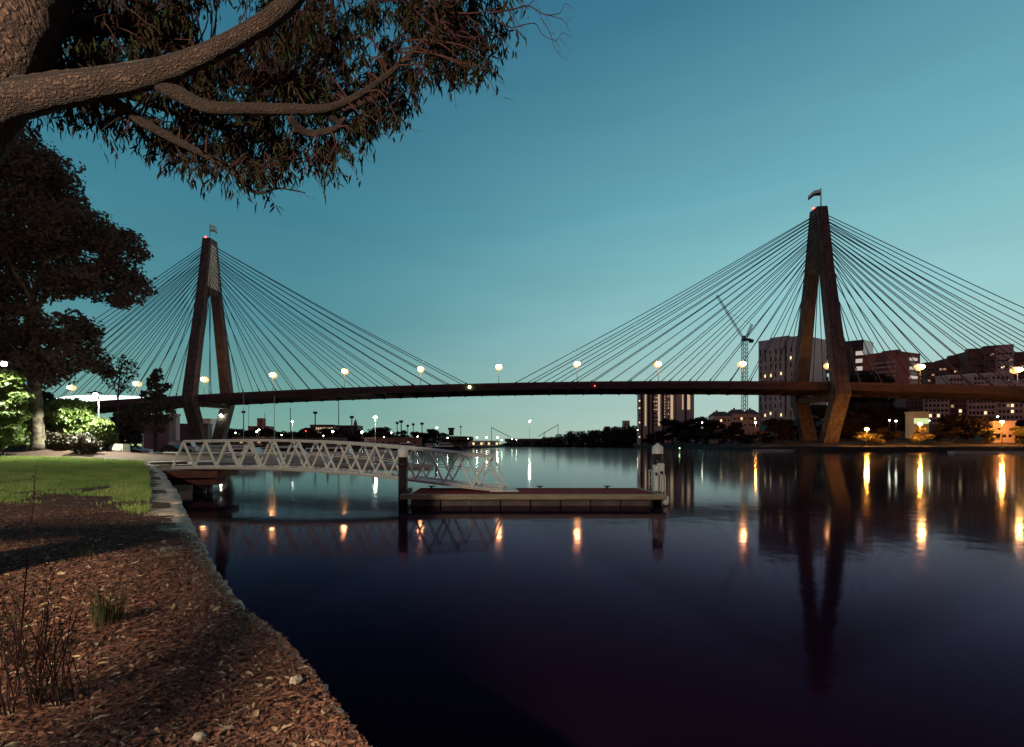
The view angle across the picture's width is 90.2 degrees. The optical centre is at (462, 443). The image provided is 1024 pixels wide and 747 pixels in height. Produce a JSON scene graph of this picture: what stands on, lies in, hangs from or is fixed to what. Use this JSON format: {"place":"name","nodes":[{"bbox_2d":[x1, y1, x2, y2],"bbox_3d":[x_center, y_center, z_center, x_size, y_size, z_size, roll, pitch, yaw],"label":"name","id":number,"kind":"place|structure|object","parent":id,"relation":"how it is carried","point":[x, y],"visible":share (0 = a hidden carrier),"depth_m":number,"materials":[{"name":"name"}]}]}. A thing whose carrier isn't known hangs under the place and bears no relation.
{"place":"outdoors","nodes":[
{"label":"outdoors","id":0,"kind":"place"},
{"bbox_2d":[0,445,297,746],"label":"park ground","id":1,"kind":"structure","parent":0,"point":[14,451],"depth_m":9.49,"materials":[{"name":"soil"}]},
{"bbox_2d":[0,368,35,455],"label":"green bush","id":2,"kind":"object","parent":1,"relation":"on","point":[15,398],"visible":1,"depth_m":41.88,"materials":[{"name":"green plant"}]},
{"bbox_2d":[45,428,104,454],"bbox_3d":[-36.089,0.006,46.834,7.955,2.934,3.579,0,0,22],"label":"dark bush","id":3,"kind":"object","parent":1,"relation":"on","point":[84,442],"visible":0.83,"depth_m":45.97,"materials":[{"name":"green plant"}]},
{"bbox_2d":[0,455,152,514],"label":"lawn grass","id":4,"kind":"structure","parent":1,"relation":"on","point":[130,480],"depth_m":21.41,"materials":[{"name":"green plant"}]},
{"bbox_2d":[0,123,158,449],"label":"fig tree","id":5,"kind":"object","parent":1,"relation":"on","point":[34,182],"visible":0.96,"depth_m":45.15,"materials":[{"name":"green plant"}]},
{"bbox_2d":[44,397,118,449],"bbox_3d":[-37.556,-1.739,49.056,8.785,5.825,5.796,0,0,0],"label":"green bush","id":6,"kind":"object","parent":1,"relation":"on","point":[76,415],"visible":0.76,"depth_m":48.12,"materials":[{"name":"green plant"}]},
{"bbox_2d":[81,578,128,628],"bbox_3d":[-3.090,1.446,4.399,0.358,0.529,0.340,0,0,-40],"label":"grass tuft","id":7,"kind":"object","parent":1,"relation":"on","point":[103,613],"visible":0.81,"depth_m":4.37,"materials":[{"name":"green plant"}]},
{"bbox_2d":[101,354,139,438],"bbox_3d":[-37.731,-4.449,55.680,5.290,11.156,2.893,0,0,35],"label":"slender tree","id":8,"kind":"object","parent":1,"relation":"on","point":[120,385],"visible":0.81,"depth_m":55.59,"materials":[{"name":"green plant"}]},
{"bbox_2d":[112,444,129,451],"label":"concrete block","id":9,"kind":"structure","parent":1,"relation":"on","point":[121,447],"depth_m":52.03,"materials":[{"name":"white concrete"}]},
{"bbox_2d":[123,498,151,514],"bbox_3d":[-7.409,1.468,11.560,0.613,0.484,0.620,0,0,40],"label":"grass tuft","id":10,"kind":"object","parent":1,"relation":"on","point":[139,510],"visible":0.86,"depth_m":11.56,"materials":[{"name":"green plant"}]},
{"bbox_2d":[0,487,371,746],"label":"wood chips","id":11,"kind":"object","parent":1,"relation":"on","point":[143,738],"visible":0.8,"depth_m":3.68,"materials":[{"name":"brown wood"}]},
{"bbox_2d":[14,458,39,692],"bbox_3d":[-2.743,0.821,3.196,0.071,1.460,0.143,0,0,15],"label":"tall stem","id":12,"kind":"object","parent":11,"relation":"on","point":[21,621],"visible":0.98,"depth_m":3.17,"materials":[{"name":"black"}]},
{"bbox_2d":[0,557,62,670],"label":"wiry shrub","id":13,"kind":"object","parent":11,"relation":"on","point":[10,636],"visible":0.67,"depth_m":3.62,"materials":[{"name":"black plant"}]},
{"bbox_2d":[0,556,97,716],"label":"wiry shrub","id":14,"kind":"object","parent":11,"relation":"on","point":[52,698],"visible":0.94,"depth_m":3.01,"materials":[{"name":"black plant"}]},
{"bbox_2d":[118,676,175,706],"bbox_3d":[-1.911,1.508,3.096,0.031,0.041,0.345,0,0,29],"label":"stick","id":15,"kind":"object","parent":11,"relation":"on","point":[133,698],"visible":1,"depth_m":3.04,"materials":[{"name":"brown wood"}]},
{"bbox_2d":[262,687,324,700],"bbox_3d":[-1.017,1.508,3.049,0.360,0.041,0.054,0,0,-8],"label":"stick","id":16,"kind":"object","parent":11,"relation":"on","point":[280,695],"visible":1,"depth_m":3.04,"materials":[{"name":"brown wood"}]},
{"bbox_2d":[0,0,571,215],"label":"gum tree","id":17,"kind":"object","parent":1,"relation":"on","point":[40,75],"visible":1,"depth_m":5.54,"materials":[{"name":"green plant"}]},
{"bbox_2d":[231,444,504,448],"bbox_3d":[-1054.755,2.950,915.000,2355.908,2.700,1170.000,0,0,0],"label":"shore","id":18,"kind":"structure","parent":0,"point":[359,446],"depth_m":339.81,"materials":[{"name":"soil"}]},
{"bbox_2d":[180,424,212,444],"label":"silo block","id":19,"kind":"structure","parent":18,"relation":"on","point":[185,434],"depth_m":345.00,"materials":[{"name":"grey concrete"}]},
{"bbox_2d":[232,437,277,445],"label":"shed","id":20,"kind":"structure","parent":18,"relation":"on","point":[254,443],"depth_m":352.00,"materials":[{"name":"brick"}]},
{"bbox_2d":[244,427,266,436],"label":"shore tree","id":21,"kind":"object","parent":18,"relation":"on","point":[253,433],"visible":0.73,"depth_m":395.64,"materials":[{"name":"green plant"}]},
{"bbox_2d":[249,418,273,433],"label":"brick building","id":22,"kind":"structure","parent":18,"relation":"on","point":[261,422],"depth_m":456.99,"materials":[{"name":"red brick"}]},
{"bbox_2d":[291,427,313,437],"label":"shore tree","id":23,"kind":"object","parent":18,"relation":"on","point":[303,433],"visible":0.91,"depth_m":386.34,"materials":[{"name":"green plant"}]},
{"bbox_2d":[275,438,346,445],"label":"shed","id":24,"kind":"structure","parent":18,"relation":"on","point":[306,443],"depth_m":356.00,"materials":[{"name":"grey"}]},
{"bbox_2d":[320,428,344,437],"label":"shore tree","id":25,"kind":"object","parent":18,"relation":"on","point":[331,434],"visible":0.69,"depth_m":403.20,"materials":[{"name":"green plant"}]},
{"bbox_2d":[227,428,442,444],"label":"port wood","id":26,"kind":"object","parent":18,"relation":"on","point":[393,433],"visible":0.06,"depth_m":465.91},
{"bbox_2d":[336,419,362,445],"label":"hall","id":27,"kind":"structure","parent":18,"relation":"on","point":[347,428],"depth_m":450.00,"materials":[{"name":"brown"}]},
{"bbox_2d":[367,427,391,436],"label":"shore tree","id":28,"kind":"object","parent":18,"relation":"on","point":[378,432],"visible":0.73,"depth_m":418.50,"materials":[{"name":"green plant"}]},
{"bbox_2d":[364,437,421,445],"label":"shed","id":29,"kind":"structure","parent":18,"relation":"on","point":[392,440],"depth_m":356.00,"materials":[{"name":"brick"}]},
{"bbox_2d":[426,429,445,443],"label":"shore tree","id":30,"kind":"object","parent":18,"relation":"on","point":[435,435],"visible":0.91,"depth_m":407.05,"materials":[{"name":"green plant"}]},
{"bbox_2d":[1,0,1023,443],"label":"sky","id":31,"kind":"structure","parent":0,"point":[674,141],"materials":[{"name":"blue"}]},
{"bbox_2d":[172,446,1023,746],"bbox_3d":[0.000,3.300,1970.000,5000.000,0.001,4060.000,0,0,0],"label":"water","id":32,"kind":"structure","parent":0,"point":[736,598],"depth_m":11.04,"materials":[{"name":"blue liquid"}]},
{"bbox_2d":[159,468,238,493],"bbox_3d":[-19.130,3.260,34.300,6.600,3.040,4.400,0,0,0],"label":"gangway abutment","id":33,"kind":"object","parent":32,"relation":"in","point":[202,480],"visible":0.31,"depth_m":33.70,"materials":[{"name":"concrete"}]},
{"bbox_2d":[151,447,222,467],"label":"wharf apron","id":34,"kind":"object","parent":33,"relation":"on","point":[213,449],"visible":0.12,"depth_m":52.93,"materials":[{"name":"grey concrete"}]},
{"bbox_2d":[109,403,146,451],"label":"tree","id":35,"kind":"object","parent":34,"relation":"on","point":[131,429],"visible":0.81,"depth_m":68.42,"materials":[{"name":"green plant"}]},
{"bbox_2d":[125,415,176,448],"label":"warehouse","id":36,"kind":"structure","parent":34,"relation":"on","point":[167,436],"depth_m":176.49,"materials":[{"name":"brown"}]},
{"bbox_2d":[136,368,177,451],"bbox_3d":[-39.606,-3.919,65.726,4.617,11.450,6.171,0,0,-30],"label":"tree","id":37,"kind":"object","parent":34,"relation":"on","point":[155,396],"visible":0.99,"depth_m":65.00,"materials":[{"name":"green plant"}]},
{"bbox_2d":[159,445,188,452],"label":"parked car","id":38,"kind":"object","parent":34,"relation":"on","point":[170,448],"visible":0.63,"depth_m":91.20,"materials":[{"name":"grey"}]},
{"bbox_2d":[169,413,180,441],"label":"warehouse","id":39,"kind":"structure","parent":34,"relation":"on","point":[178,428],"depth_m":179.50,"materials":[{"name":"grey"}]},
{"bbox_2d":[169,442,199,452],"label":"parked van","id":40,"kind":"object","parent":34,"relation":"on","point":[192,446],"visible":0.47,"depth_m":95.16,"materials":[{"name":"grey metal"}]},
{"bbox_2d":[195,453,238,463],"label":"moored boat","id":41,"kind":"object","parent":32,"relation":"on","point":[228,460],"visible":0.12,"depth_m":83.44,"materials":[{"name":"white"}]},
{"bbox_2d":[145,463,362,745],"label":"sea wall","id":42,"kind":"structure","parent":32,"relation":"in","point":[176,510],"depth_m":8.47,"materials":[{"name":"stone"}]},
{"bbox_2d":[231,447,281,462],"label":"moored boat","id":43,"kind":"object","parent":32,"relation":"on","point":[250,458],"visible":0.36,"depth_m":86.81,"materials":[{"name":"white"}]},
{"bbox_2d":[272,446,326,461],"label":"moored boat","id":44,"kind":"object","parent":32,"relation":"on","point":[295,458],"visible":0.24,"depth_m":90.85,"materials":[{"name":"white"}]},
{"bbox_2d":[219,463,430,467],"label":"marina walkway","id":45,"kind":"structure","parent":32,"relation":"on","point":[355,465],"depth_m":71.83,"materials":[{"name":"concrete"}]},
{"bbox_2d":[325,447,369,460],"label":"moored boat","id":46,"kind":"object","parent":32,"relation":"on","point":[338,451],"visible":0.35,"depth_m":98.92,"materials":[{"name":"white"}]},
{"bbox_2d":[354,446,397,457],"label":"moored boat","id":47,"kind":"object","parent":32,"relation":"on","point":[381,450],"visible":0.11,"depth_m":118.80,"materials":[{"name":"white"}]},
{"bbox_2d":[397,446,408,504],"bbox_3d":[-3.261,2.450,27.600,0.620,4.701,0.620,0,0,0],"label":"mooring pile","id":48,"kind":"object","parent":32,"relation":"in","point":[403,464],"visible":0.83,"depth_m":27.37,"materials":[{"name":"brown paint"}]},
{"bbox_2d":[432,443,462,449],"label":"moored boat","id":49,"kind":"object","parent":32,"relation":"on","point":[448,446],"visible":0.77,"depth_m":260.38,"materials":[{"name":"grey"}]},
{"bbox_2d":[439,426,473,446],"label":"boat","id":50,"kind":"object","parent":32,"relation":"in","point":[453,440],"visible":0.94,"depth_m":366.01,"materials":[{"name":"grey"}]},
{"bbox_2d":[25,206,1023,446],"bbox_3d":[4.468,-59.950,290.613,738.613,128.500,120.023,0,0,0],"label":"cable stayed bridge","id":51,"kind":"structure","parent":32,"relation":"in","point":[838,390],"depth_m":277.08,"materials":[{"name":"concrete"}]},
{"bbox_2d":[56,395,148,400],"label":"light barrier","id":52,"kind":"object","parent":51,"relation":"on","point":[92,398],"visible":0.54,"depth_m":300.67,"materials":[{"name":"white metal"}]},
{"bbox_2d":[400,486,665,505],"bbox_3d":[3.675,2.970,28.645,13.937,0.900,4.310,0,0,0],"label":"pontoon","id":53,"kind":"object","parent":32,"relation":"on","point":[539,496],"visible":0.94,"depth_m":26.95,"materials":[{"name":"grey metal"}]},
{"bbox_2d":[171,439,507,490],"bbox_3d":[-8.216,1.197,31.750,21.933,2.998,2.192,0,0,14],"label":"gangway","id":54,"kind":"object","parent":53,"relation":"on","point":[425,478],"visible":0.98,"depth_m":31.17,"materials":[{"name":"metal"}]},
{"bbox_2d":[652,465,657,490],"bbox_3d":[10.897,1.940,28.700,0.300,1.480,0.280,0,0,0],"label":"service pedestal","id":55,"kind":"object","parent":53,"relation":"on","point":[655,477],"visible":0.98,"depth_m":28.59,"materials":[{"name":"white paint"}]},
{"bbox_2d":[657,463,664,491],"bbox_3d":[11.108,1.880,28.500,0.360,1.600,0.280,0,0,0],"label":"service pedestal","id":56,"kind":"object","parent":53,"relation":"on","point":[660,468],"visible":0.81,"depth_m":28.39,"materials":[{"name":"white paint"}]},
{"bbox_2d":[502,425,636,446],"bbox_3d":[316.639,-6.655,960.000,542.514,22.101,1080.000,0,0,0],"label":"headland","id":57,"kind":"structure","parent":32,"relation":"on","point":[614,437],"depth_m":511.96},
{"bbox_2d":[651,443,663,501],"bbox_3d":[11.192,2.379,29.200,0.660,4.842,0.660,0,0,0],"label":"mooring pile","id":58,"kind":"object","parent":32,"relation":"in","point":[657,452],"visible":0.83,"depth_m":28.97,"materials":[{"name":"white paint"}]},
{"bbox_2d":[948,451,1023,453],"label":"floating jetty","id":59,"kind":"object","parent":32,"relation":"on","point":[1020,452],"visible":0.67,"depth_m":172.79,"materials":[{"name":"concrete"}]},
{"bbox_2d":[633,420,1023,451],"bbox_3d":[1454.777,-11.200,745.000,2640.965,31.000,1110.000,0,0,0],"label":"shore","id":60,"kind":"structure","parent":0,"point":[849,444],"depth_m":244.90,"materials":[{"name":"soil"}]},
{"bbox_2d":[637,394,693,444],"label":"apartment tower","id":61,"kind":"structure","parent":60,"relation":"on","point":[653,410],"depth_m":425.52,"materials":[{"name":"brown concrete"}]},
{"bbox_2d":[659,418,689,444],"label":"shore tree","id":62,"kind":"object","parent":60,"relation":"on","point":[677,425],"visible":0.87,"depth_m":383.54,"materials":[{"name":"green plant"}]},
{"bbox_2d":[677,416,707,443],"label":"shore tree","id":63,"kind":"object","parent":60,"relation":"on","point":[689,432],"visible":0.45,"depth_m":363.66,"materials":[{"name":"green plant"}]},
{"bbox_2d":[695,419,725,444],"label":"shore tree","id":64,"kind":"object","parent":60,"relation":"on","point":[714,424],"visible":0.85,"depth_m":345.37,"materials":[{"name":"green plant"}]},
{"bbox_2d":[708,410,731,443],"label":"gabled house","id":65,"kind":"structure","parent":60,"relation":"on","point":[724,417],"depth_m":350.00,"materials":[{"name":"brown"}]},
{"bbox_2d":[711,431,729,445],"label":"shore tree","id":66,"kind":"object","parent":60,"relation":"on","point":[719,435],"visible":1,"depth_m":301.77,"materials":[{"name":"green plant"}]},
{"bbox_2d":[720,422,745,443],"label":"shore tree","id":67,"kind":"object","parent":60,"relation":"on","point":[732,427],"visible":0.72,"depth_m":316.86,"materials":[{"name":"green plant"}]},
{"bbox_2d":[716,295,753,410],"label":"tower crane","id":68,"kind":"object","parent":60,"relation":"on","point":[750,340],"visible":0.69,"depth_m":429.27,"materials":[{"name":"grey paint"}]},
{"bbox_2d":[727,408,747,435],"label":"gabled house","id":69,"kind":"structure","parent":60,"relation":"on","point":[739,415],"depth_m":350.00,"materials":[{"name":"brown brick"}]},
{"bbox_2d":[729,428,748,444],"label":"shore tree","id":70,"kind":"object","parent":60,"relation":"on","point":[740,437],"visible":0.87,"depth_m":298.98,"materials":[{"name":"green plant"}]},
{"bbox_2d":[745,408,759,433],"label":"gabled house","id":71,"kind":"structure","parent":60,"relation":"on","point":[753,416],"depth_m":350.00,"materials":[{"name":"brown brick"}]},
{"bbox_2d":[754,430,772,444],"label":"shore tree","id":72,"kind":"object","parent":60,"relation":"on","point":[765,438],"visible":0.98,"depth_m":271.76,"materials":[{"name":"green plant"}]},
{"bbox_2d":[758,336,796,422],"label":"patterned tower","id":73,"kind":"structure","parent":60,"relation":"on","point":[775,406],"depth_m":429.56,"materials":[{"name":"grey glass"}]},
{"bbox_2d":[762,418,795,441],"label":"shore tree","id":74,"kind":"object","parent":60,"relation":"on","point":[771,423],"visible":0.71,"depth_m":283.43,"materials":[{"name":"green plant"}]},
{"bbox_2d":[775,426,795,444],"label":"shore tree","id":75,"kind":"object","parent":60,"relation":"on","point":[782,432],"visible":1,"depth_m":261.21,"materials":[{"name":"green plant"}]},
{"bbox_2d":[810,404,826,424],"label":"shore tree","id":76,"kind":"object","parent":60,"relation":"on","point":[815,407],"visible":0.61,"depth_m":307.62,"materials":[{"name":"green plant"}]},
{"bbox_2d":[809,337,828,420],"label":"pale tower","id":77,"kind":"structure","parent":60,"relation":"on","point":[818,375],"depth_m":430.31,"materials":[{"name":"grey concrete"}]},
{"bbox_2d":[845,340,863,418],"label":"dark tower","id":78,"kind":"structure","parent":60,"relation":"on","point":[856,351],"depth_m":458.74,"materials":[{"name":"brown"}]},
{"bbox_2d":[840,411,871,438],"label":"shore tree","id":79,"kind":"object","parent":60,"relation":"on","point":[851,426],"visible":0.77,"depth_m":271.68,"materials":[{"name":"green plant"}]},
{"bbox_2d":[826,370,893,415],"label":"shore tree","id":80,"kind":"object","parent":60,"relation":"on","point":[867,376],"visible":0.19,"depth_m":369.42,"materials":[{"name":"green plant"}]},
{"bbox_2d":[853,432,880,445],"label":"shore tree","id":81,"kind":"object","parent":60,"relation":"on","point":[870,436],"visible":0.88,"depth_m":235.73,"materials":[{"name":"orange plant"}]},
{"bbox_2d":[860,407,911,432],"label":"shore tree","id":82,"kind":"object","parent":60,"relation":"on","point":[892,415],"visible":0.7,"depth_m":280.16,"materials":[{"name":"green plant"}]},
{"bbox_2d":[862,351,919,404],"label":"brick block","id":83,"kind":"structure","parent":60,"relation":"on","point":[908,368],"depth_m":396.97,"materials":[{"name":"beige brick"}]},
{"bbox_2d":[870,349,900,403],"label":"balcony block","id":84,"kind":"structure","parent":83,"relation":"on","point":[881,368],"depth_m":396.31,"materials":[{"name":"brick"}]},
{"bbox_2d":[883,430,903,442],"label":"shore tree","id":85,"kind":"object","parent":60,"relation":"on","point":[895,434],"visible":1,"depth_m":244.89,"materials":[{"name":"green plant"}]},
{"bbox_2d":[793,448,1023,451],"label":"stone quay","id":86,"kind":"structure","parent":60,"relation":"on","point":[805,449],"depth_m":193.35,"materials":[{"name":"stone"}]},
{"bbox_2d":[895,398,922,410],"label":"apartment block","id":87,"kind":"structure","parent":60,"relation":"on","point":[915,404],"depth_m":329.14,"materials":[{"name":"brick"}]},
{"bbox_2d":[904,411,929,438],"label":"lit shed","id":88,"kind":"structure","parent":60,"relation":"on","point":[913,419],"depth_m":266.00,"materials":[{"name":"beige"}]},
{"bbox_2d":[909,427,934,445],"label":"shore tree","id":89,"kind":"object","parent":60,"relation":"on","point":[914,437],"visible":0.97,"depth_m":231.88,"materials":[{"name":"orange plant"}]},
{"bbox_2d":[920,362,947,383],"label":"housing block","id":90,"kind":"structure","parent":60,"relation":"on","point":[930,371],"depth_m":428.71,"materials":[{"name":"brick"}]},
{"bbox_2d":[923,399,948,423],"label":"apartment block","id":91,"kind":"structure","parent":60,"relation":"on","point":[936,408],"depth_m":328.50,"materials":[{"name":"brown brick"}]},
{"bbox_2d":[925,423,953,442],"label":"shore tree","id":92,"kind":"object","parent":60,"relation":"on","point":[935,431],"visible":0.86,"depth_m":243.62,"materials":[{"name":"green plant"}]},
{"bbox_2d":[935,355,959,374],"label":"housing block","id":93,"kind":"structure","parent":60,"relation":"on","point":[953,360],"depth_m":431.25,"materials":[{"name":"brick"}]},
{"bbox_2d":[935,375,964,384],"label":"terrace house","id":94,"kind":"structure","parent":60,"relation":"on","point":[956,379],"depth_m":360.00,"materials":[{"name":"brown brick"}]},
{"bbox_2d":[949,400,966,416],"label":"apartment block","id":95,"kind":"structure","parent":60,"relation":"on","point":[957,407],"depth_m":328.56,"materials":[{"name":"brick"}]},
{"bbox_2d":[936,414,982,440],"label":"shore tree","id":96,"kind":"object","parent":60,"relation":"on","point":[949,420],"visible":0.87,"depth_m":248.09,"materials":[{"name":"green plant"}]},
{"bbox_2d":[957,348,982,374],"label":"housing block","id":97,"kind":"structure","parent":60,"relation":"on","point":[972,362],"depth_m":419.31,"materials":[{"name":"brick"}]},
{"bbox_2d":[964,373,989,384],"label":"terrace house","id":98,"kind":"structure","parent":60,"relation":"on","point":[973,378],"depth_m":360.00,"materials":[{"name":"brown brick"}]},
{"bbox_2d":[955,415,1000,440],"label":"shore tree","id":99,"kind":"object","parent":60,"relation":"on","point":[984,423],"visible":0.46,"depth_m":245.24,"materials":[{"name":"green plant"}]},
{"bbox_2d":[967,384,996,420],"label":"apartment block","id":100,"kind":"structure","parent":60,"relation":"on","point":[982,409],"depth_m":328.41,"materials":[{"name":"brown brick"}]},
{"bbox_2d":[976,428,995,443],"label":"shore tree","id":101,"kind":"object","parent":60,"relation":"on","point":[988,438],"visible":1,"depth_m":235.99,"materials":[{"name":"green plant"}]},
{"bbox_2d":[981,345,994,372],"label":"housing block","id":102,"kind":"structure","parent":60,"relation":"on","point":[989,361],"depth_m":413.30,"materials":[{"name":"brick"}]},
{"bbox_2d":[989,373,1010,382],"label":"terrace house","id":103,"kind":"structure","parent":60,"relation":"on","point":[993,377],"depth_m":360.00,"materials":[{"name":"brown brick"}]},
{"bbox_2d":[989,421,1015,442],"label":"building","id":104,"kind":"structure","parent":60,"relation":"on","point":[1006,433],"depth_m":240.97,"materials":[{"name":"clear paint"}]},
{"bbox_2d":[984,381,1023,420],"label":"apartment block","id":105,"kind":"structure","parent":60,"relation":"on","point":[1008,411],"depth_m":328.58,"materials":[{"name":"brown brick"}]},
{"bbox_2d":[995,344,1013,380],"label":"housing block","id":106,"kind":"structure","parent":60,"relation":"on","point":[999,368],"depth_m":410.06,"materials":[{"name":"brown brick"}]},
{"bbox_2d":[1009,426,1023,443],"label":"shore tree","id":107,"kind":"object","parent":60,"relation":"on","point":[1020,432],"visible":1,"depth_m":234.13,"materials":[{"name":"green plant"}]},
{"bbox_2d":[1014,352,1023,379],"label":"housing block","id":108,"kind":"structure","parent":60,"relation":"on","point":[1020,358],"depth_m":424.27,"materials":[{"name":"brick"}]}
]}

